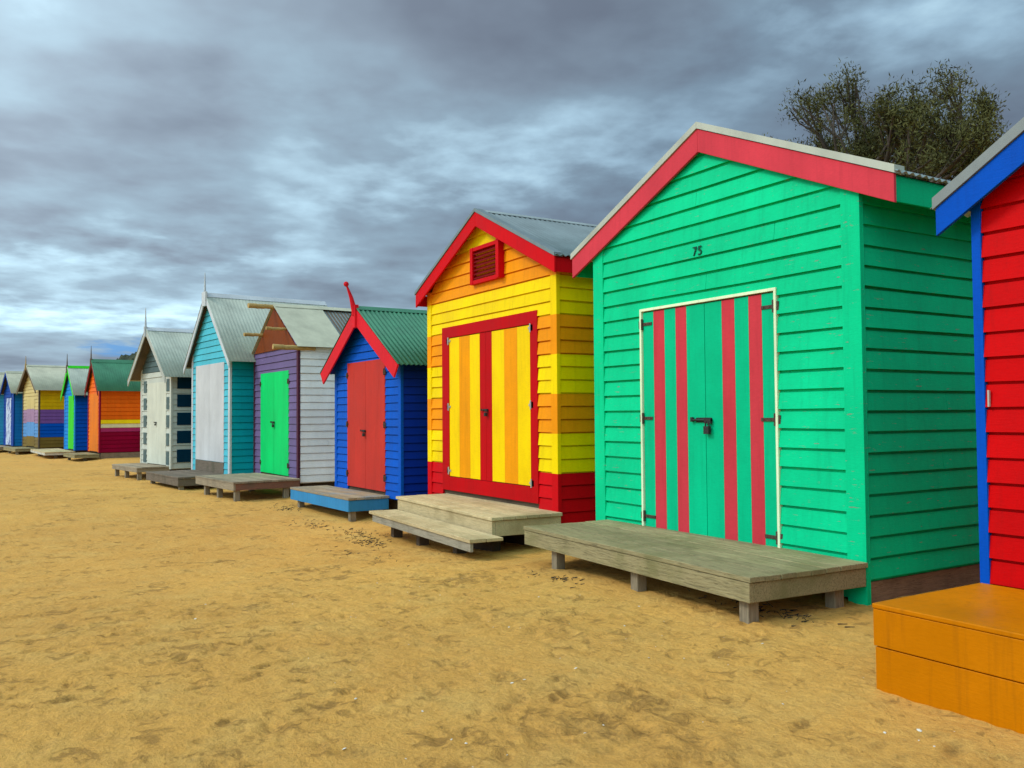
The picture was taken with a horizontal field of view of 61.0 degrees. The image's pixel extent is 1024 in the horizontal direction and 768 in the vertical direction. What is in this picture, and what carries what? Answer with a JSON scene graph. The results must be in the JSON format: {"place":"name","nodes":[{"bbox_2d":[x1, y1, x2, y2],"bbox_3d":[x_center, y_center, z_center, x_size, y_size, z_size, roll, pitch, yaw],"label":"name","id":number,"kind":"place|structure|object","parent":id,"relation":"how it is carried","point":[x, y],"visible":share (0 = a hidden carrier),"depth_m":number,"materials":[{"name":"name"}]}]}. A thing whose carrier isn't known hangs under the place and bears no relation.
{"place":"outdoors","nodes":[
{"label":"outdoors","id":0,"kind":"place"},
{"bbox_2d":[116,352,136,359],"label":"hill","id":1,"kind":"structure","parent":0,"point":[128,357],"depth_m":157.20,"materials":[{"name":"green plant"}]},
{"bbox_2d":[0,450,1023,767],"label":"sand","id":2,"kind":"structure","parent":0,"point":[144,622],"depth_m":4.86,"materials":[{"name":"beige sand"}]},
{"bbox_2d":[0,372,6,445],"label":"beach hut","id":3,"kind":"object","parent":2,"relation":"on","point":[1,411],"visible":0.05,"depth_m":39.41,"materials":[{"name":"paint"}]},
{"bbox_2d":[0,371,23,446],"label":"beach hut","id":4,"kind":"object","parent":2,"relation":"on","point":[12,428],"visible":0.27,"depth_m":37.75,"materials":[{"name":"paint"}]},
{"bbox_2d":[6,398,8,444],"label":"door","id":5,"kind":"structure","parent":4,"relation":"in","point":[7,399],"depth_m":38.29,"materials":[{"name":"white wood"}]},
{"bbox_2d":[8,398,11,444],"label":"door","id":6,"kind":"structure","parent":4,"relation":"in","point":[9,419],"depth_m":37.93,"materials":[{"name":"white wood"}]},
{"bbox_2d":[3,447,37,454],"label":"timber deck","id":7,"kind":"structure","parent":2,"relation":"on","point":[17,450],"depth_m":35.13,"materials":[{"name":"grey wood"}]},
{"bbox_2d":[16,359,66,449],"bbox_3d":[-19.052,0.985,36.912,2.977,4.250,3.284,1,-3,-41],"label":"beach hut","id":8,"kind":"object","parent":2,"relation":"on","point":[40,387],"visible":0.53,"depth_m":35.54,"materials":[{"name":"yellow paint"}]},
{"bbox_2d":[26,400,30,445],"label":"door","id":9,"kind":"structure","parent":8,"relation":"in","point":[28,401],"depth_m":36.29,"materials":[{"name":"beige paint"}]},
{"bbox_2d":[30,399,34,445],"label":"door","id":10,"kind":"structure","parent":8,"relation":"in","point":[32,420],"depth_m":35.79,"materials":[{"name":"beige paint"}]},
{"bbox_2d":[30,448,74,458],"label":"timber deck","id":11,"kind":"structure","parent":2,"relation":"on","point":[55,452],"depth_m":31.86,"materials":[{"name":"grey wood"}]},
{"bbox_2d":[60,355,92,452],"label":"beach hut","id":12,"kind":"object","parent":2,"relation":"on","point":[75,415],"visible":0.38,"depth_m":32.28,"materials":[{"name":"blue paint"}]},
{"bbox_2d":[68,396,70,448],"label":"door","id":13,"kind":"structure","parent":12,"relation":"in","point":[69,397],"depth_m":32.73,"materials":[{"name":"green paint"}]},
{"bbox_2d":[71,396,73,448],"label":"door","id":14,"kind":"structure","parent":12,"relation":"in","point":[72,402],"depth_m":32.30,"materials":[{"name":"green paint"}]},
{"bbox_2d":[63,452,99,460],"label":"timber deck","id":15,"kind":"structure","parent":2,"relation":"on","point":[85,455],"depth_m":29.25,"materials":[{"name":"grey wood"}]},
{"bbox_2d":[84,348,140,458],"bbox_3d":[-13.522,0.777,31.030,2.877,4.180,2.085,1,-2,-37],"label":"beach hut","id":16,"kind":"object","parent":2,"relation":"on","point":[114,402],"visible":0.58,"depth_m":30.02,"materials":[{"name":"orange paint"}]},
{"bbox_2d":[89,394,93,450],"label":"door","id":17,"kind":"structure","parent":16,"relation":"in","point":[91,418],"depth_m":30.45,"materials":[{"name":"orange paint"}]},
{"bbox_2d":[93,393,98,451],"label":"door","id":18,"kind":"structure","parent":16,"relation":"in","point":[95,434],"depth_m":29.92,"materials":[{"name":"orange paint"}]},
{"bbox_2d":[112,463,169,479],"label":"timber deck","id":19,"kind":"structure","parent":2,"relation":"on","point":[137,468],"depth_m":20.96,"materials":[{"name":"grey wood"}]},
{"bbox_2d":[127,308,193,470],"bbox_3d":[-8.013,0.337,22.614,3.027,4.440,3.065,1,-3,-39],"label":"beach hut","id":20,"kind":"object","parent":2,"relation":"on","point":[166,396],"visible":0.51,"depth_m":21.43,"materials":[{"name":"white paint"}]},
{"bbox_2d":[147,383,156,463],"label":"door","id":21,"kind":"structure","parent":20,"relation":"in","point":[151,387],"depth_m":22.02,"materials":[{"name":"beige paint"}]},
{"bbox_2d":[154,382,166,464],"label":"door","id":22,"kind":"structure","parent":20,"relation":"in","point":[161,393],"depth_m":21.44,"materials":[{"name":"beige paint"}]},
{"bbox_2d":[146,470,219,489],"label":"timber deck","id":23,"kind":"structure","parent":2,"relation":"on","point":[180,479],"depth_m":18.34,"materials":[{"name":"grey wood"}]},
{"bbox_2d":[195,473,300,501],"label":"timber deck","id":24,"kind":"structure","parent":2,"relation":"on","point":[236,484],"depth_m":15.73,"materials":[{"name":"grey wood"}]},
{"bbox_2d":[183,275,326,473],"bbox_3d":[-5.653,-0.010,20.017,2.897,4.880,3.295,1,-2,-36],"label":"beach hut","id":25,"kind":"object","parent":2,"relation":"on","point":[220,359],"visible":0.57,"depth_m":18.91,"materials":[{"name":"teal paint"}]},
{"bbox_2d":[196,364,208,460],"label":"door","id":26,"kind":"structure","parent":25,"relation":"in","point":[202,372],"depth_m":19.62,"materials":[{"name":"white paint"}]},
{"bbox_2d":[209,362,224,462],"bbox_3d":[-6.406,0.613,18.852,0.022,2.135,0.987,1,-2,-36],"label":"door","id":27,"kind":"structure","parent":25,"relation":"in","point":[216,370],"depth_m":18.83,"materials":[{"name":"white paint"}]},
{"bbox_2d":[243,303,351,489],"bbox_3d":[-3.432,0.384,17.988,4.073,3.920,2.921,1,-2,-33],"label":"beach hut","id":28,"kind":"object","parent":2,"relation":"on","point":[294,419],"visible":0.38,"depth_m":16.54,"materials":[{"name":"purple paint"}]},
{"bbox_2d":[259,372,273,473],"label":"door","id":29,"kind":"structure","parent":28,"relation":"in","point":[266,463],"depth_m":17.51,"materials":[{"name":"green paint"}]},
{"bbox_2d":[270,370,288,475],"bbox_3d":[-4.511,0.755,16.852,0.067,2.005,1.045,1,-2,-33],"label":"door","id":30,"kind":"structure","parent":28,"relation":"in","point":[281,378],"depth_m":16.79,"materials":[{"name":"green paint"}]},
{"bbox_2d":[290,485,389,521],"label":"timber deck","id":31,"kind":"structure","parent":2,"relation":"on","point":[351,502],"depth_m":13.09,"materials":[{"name":"blue paint"}]},
{"bbox_2d":[320,282,427,509],"bbox_3d":[-1.350,0.306,14.324,3.002,3.792,3.201,1,-2,-32],"label":"beach hut","id":32,"kind":"object","parent":2,"relation":"on","point":[376,363],"visible":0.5,"depth_m":13.31,"materials":[{"name":"blue paint"}]},
{"bbox_2d":[346,361,365,487],"bbox_3d":[-2.523,0.654,14.032,0.045,2.005,0.788,1,-2,-32],"label":"door","id":33,"kind":"structure","parent":32,"relation":"in","point":[355,375],"depth_m":14.01,"materials":[{"name":"red paint"}]},
{"bbox_2d":[360,359,385,491],"bbox_3d":[-2.156,0.630,13.420,0.067,2.005,0.949,1,-2,-32],"label":"door","id":34,"kind":"structure","parent":32,"relation":"in","point":[375,371],"depth_m":13.37,"materials":[{"name":"red paint"}]},
{"bbox_2d":[369,493,561,553],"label":"step platform","id":35,"kind":"structure","parent":2,"relation":"on","point":[459,524],"depth_m":9.63,"materials":[{"name":"beige wood"}]},
{"bbox_2d":[414,208,596,522],"bbox_3d":[0.814,-0.068,11.523,2.977,4.215,3.559,1,-2,-31],"label":"beach hut","id":36,"kind":"object","parent":2,"relation":"on","point":[506,299],"visible":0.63,"depth_m":10.32,"materials":[{"name":"yellow paint"}]},
{"bbox_2d":[446,332,486,480],"bbox_3d":[-0.597,0.288,11.232,0.045,1.854,1.044,1,-2,-31],"label":"door","id":37,"kind":"structure","parent":36,"relation":"in","point":[467,354],"depth_m":11.18,"materials":[{"name":"yellow paint"}]},
{"bbox_2d":[481,323,533,487],"bbox_3d":[-0.073,0.261,10.352,0.067,1.870,1.197,1,-2,-31],"label":"door","id":38,"kind":"structure","parent":36,"relation":"in","point":[508,403],"depth_m":10.32,"materials":[{"name":"yellow paint"}]},
{"bbox_2d":[274,503,852,627],"bbox_3d":[-1.392,1.798,9.824,1.408,0.223,11.192,1,-2,-33],"label":"dry weed","id":39,"kind":"object","parent":2,"relation":"on","point":[565,579],"visible":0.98,"depth_m":7.26,"materials":[{"name":"brown plant"}]},
{"bbox_2d":[523,520,867,623],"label":"timber deck","id":40,"kind":"structure","parent":2,"relation":"on","point":[748,576],"depth_m":6.34,"materials":[{"name":"grey wood"}]},
{"bbox_2d":[570,122,979,605],"bbox_3d":[2.844,-0.196,8.192,2.902,4.112,3.824,1,-2,-31],"label":"beach hut","id":41,"kind":"object","parent":2,"relation":"on","point":[783,344],"visible":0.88,"depth_m":6.76,"materials":[{"name":"green paint"}]},
{"bbox_2d":[640,303,707,535],"bbox_3d":[1.437,0.316,7.825,0.045,1.995,0.862,1,-2,-31],"label":"door","id":42,"kind":"structure","parent":41,"relation":"in","point":[674,338],"depth_m":7.78,"materials":[{"name":"green paint"}]},
{"bbox_2d":[690,293,782,546],"bbox_3d":[1.825,0.291,7.169,0.067,1.995,0.993,1,-2,-31],"label":"door","id":43,"kind":"structure","parent":41,"relation":"in","point":[739,428],"depth_m":7.10,"materials":[{"name":"green paint"}]},
{"bbox_2d":[764,57,1011,184],"bbox_3d":[6.686,-2.249,16.484,5.634,7.938,7.263,-1,-2,10],"label":"coastal tree","id":44,"kind":"object","parent":2,"relation":"on","point":[909,142],"visible":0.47,"depth_m":14.99,"materials":[{"name":"green plant"}]},
{"bbox_2d":[872,583,1023,733],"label":"step box","id":45,"kind":"object","parent":2,"relation":"on","point":[959,650],"visible":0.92,"depth_m":3.97,"materials":[{"name":"orange paint"}]},
{"bbox_2d":[930,117,1023,589],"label":"beach hut","id":46,"kind":"object","parent":2,"relation":"on","point":[984,190],"visible":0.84,"depth_m":4.70,"materials":[{"name":"red paint"}]},
{"bbox_2d":[0,0,1023,371],"label":"sky","id":47,"kind":"structure","parent":0,"point":[287,149],"materials":[{"name":"grey"}]}
]}

